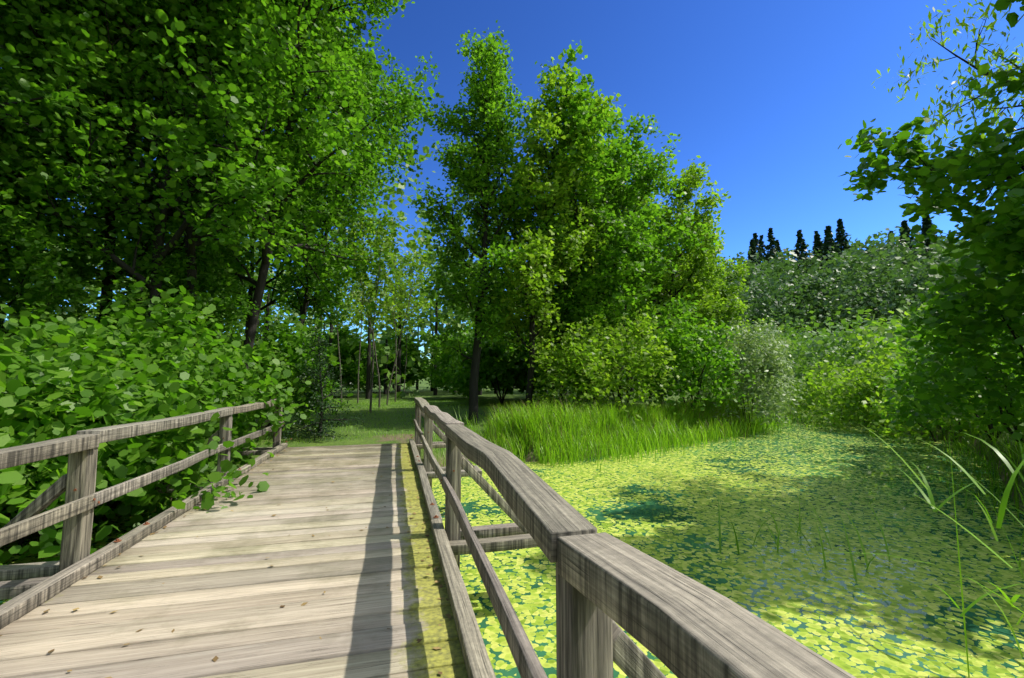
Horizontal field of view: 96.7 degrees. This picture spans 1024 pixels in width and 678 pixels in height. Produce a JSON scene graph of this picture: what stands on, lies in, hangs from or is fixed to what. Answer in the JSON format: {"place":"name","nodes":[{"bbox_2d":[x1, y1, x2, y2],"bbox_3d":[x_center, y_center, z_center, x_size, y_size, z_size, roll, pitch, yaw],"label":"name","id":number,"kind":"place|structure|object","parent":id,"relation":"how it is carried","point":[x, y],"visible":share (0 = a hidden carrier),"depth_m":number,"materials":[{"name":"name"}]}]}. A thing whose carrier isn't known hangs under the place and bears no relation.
{"place":"outdoors","nodes":[
{"label":"outdoors","id":0,"kind":"place"},
{"bbox_2d":[0,443,467,677],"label":"bridge deck","id":1,"kind":"structure","parent":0,"point":[224,592],"depth_m":3.57,"materials":[{"name":"beige wood"}]},
{"bbox_2d":[0,442,450,677],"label":"fallen leaves","id":2,"kind":"object","parent":1,"relation":"on","point":[215,658],"visible":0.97,"depth_m":3.82,"materials":[{"name":"brown plant"}]},
{"bbox_2d":[0,397,855,677],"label":"bridge railing","id":3,"kind":"object","parent":1,"relation":"on","point":[678,624],"visible":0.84,"depth_m":2.24,"materials":[{"name":"grey wood"}]},
{"bbox_2d":[73,416,454,541],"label":"bridge bolts","id":4,"kind":"object","parent":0,"point":[147,523],"visible":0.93,"depth_m":4.95,"materials":[{"name":"grey metal"}]},
{"bbox_2d":[243,398,612,445],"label":"lawn grass","id":5,"kind":"structure","parent":0,"point":[410,403],"depth_m":20.23,"materials":[{"name":"green plant"}]},
{"bbox_2d":[0,404,1023,677],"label":"pond water","id":6,"kind":"structure","parent":0,"point":[896,616],"depth_m":6.88,"materials":[{"name":"green liquid"}]},
{"bbox_2d":[4,391,1023,567],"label":"bank sedge","id":7,"kind":"object","parent":6,"relation":"on","point":[994,480],"visible":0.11,"depth_m":12.58,"materials":[{"name":"green plant"}]},
{"bbox_2d":[436,391,823,471],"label":"bank reeds","id":8,"kind":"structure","parent":6,"relation":"on","point":[534,423],"depth_m":15.40,"materials":[{"name":"green plant"}]},
{"bbox_2d":[717,481,906,580],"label":"reed leaves","id":9,"kind":"object","parent":6,"relation":"on","point":[852,561],"visible":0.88,"depth_m":6.47,"materials":[{"name":"green plant"}]},
{"bbox_2d":[841,366,1023,677],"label":"common reed","id":10,"kind":"object","parent":6,"relation":"on","point":[1001,512],"depth_m":3.84,"materials":[{"name":"green plant"}]},
{"bbox_2d":[0,312,1023,543],"bbox_3d":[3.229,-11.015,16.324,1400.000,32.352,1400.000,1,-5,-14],"label":"ground","id":11,"kind":"structure","parent":0,"point":[427,394],"depth_m":17.69,"materials":[{"name":"green plant"}]},
{"bbox_2d":[0,65,271,433],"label":"shrub","id":12,"kind":"object","parent":11,"relation":"on","point":[40,278],"visible":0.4,"depth_m":9.97,"materials":[{"name":"green plant"}]},
{"bbox_2d":[283,327,364,442],"bbox_3d":[-5.641,1.429,13.405,2.215,3.646,2.429,-1,-5,16],"label":"shrub","id":13,"kind":"object","parent":11,"relation":"on","point":[314,376],"visible":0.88,"depth_m":13.23,"materials":[{"name":"green plant"}]},
{"bbox_2d":[330,220,424,412],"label":"young trees","id":14,"kind":"object","parent":11,"relation":"on","point":[373,347],"visible":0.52,"depth_m":24.19,"materials":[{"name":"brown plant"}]},
{"bbox_2d":[0,124,1020,405],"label":"forest foliage","id":15,"kind":"object","parent":11,"relation":"on","point":[844,352],"visible":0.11,"depth_m":38.23,"materials":[{"name":"green plant"}]},
{"bbox_2d":[0,0,1023,604],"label":"trees","id":16,"kind":"object","parent":11,"relation":"on","point":[92,374],"visible":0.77,"depth_m":10.28,"materials":[{"name":"green plant"}]},
{"bbox_2d":[0,0,1023,555],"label":"tree trunks and branches","id":17,"kind":"object","parent":11,"relation":"on","point":[252,322],"visible":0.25,"depth_m":13.15,"materials":[{"name":"brown plant"}]},
{"bbox_2d":[323,55,1023,450],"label":"trees","id":18,"kind":"object","parent":17,"relation":"attached to","point":[639,357],"visible":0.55,"depth_m":19.18,"materials":[{"name":"green plant"}]},
{"bbox_2d":[747,215,937,287],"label":"conifer trees","id":19,"kind":"object","parent":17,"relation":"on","point":[828,243],"visible":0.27,"depth_m":135.96,"materials":[{"name":"green plant"}]},
{"bbox_2d":[408,20,1023,445],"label":"tree foliage","id":20,"kind":"object","parent":11,"relation":"on","point":[698,350],"visible":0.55,"depth_m":18.84,"materials":[{"name":"green plant"}]},
{"bbox_2d":[694,317,808,430],"bbox_3d":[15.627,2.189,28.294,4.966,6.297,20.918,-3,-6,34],"label":"bush","id":21,"kind":"object","parent":11,"relation":"on","point":[770,360],"visible":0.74,"depth_m":20.87,"materials":[{"name":"green plant"}]},
{"bbox_2d":[838,0,1023,352],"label":"tree foliage","id":22,"kind":"object","parent":11,"relation":"on","point":[959,175],"visible":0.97,"depth_m":8.46,"materials":[{"name":"green plant"}]},
{"bbox_2d":[6,0,1023,358],"label":"sky","id":23,"kind":"structure","parent":0,"point":[767,93],"materials":[{"name":"blue"}]},
{"bbox_2d":[623,226,1022,391],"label":"forest foliage","id":24,"kind":"object","parent":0,"point":[857,275],"depth_m":88.24,"materials":[{"name":"green plant"}]},
{"bbox_2d":[871,0,1023,158],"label":"tree","id":25,"kind":"object","parent":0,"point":[941,116],"visible":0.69,"depth_m":10.91,"materials":[{"name":"green plant"}]}
]}

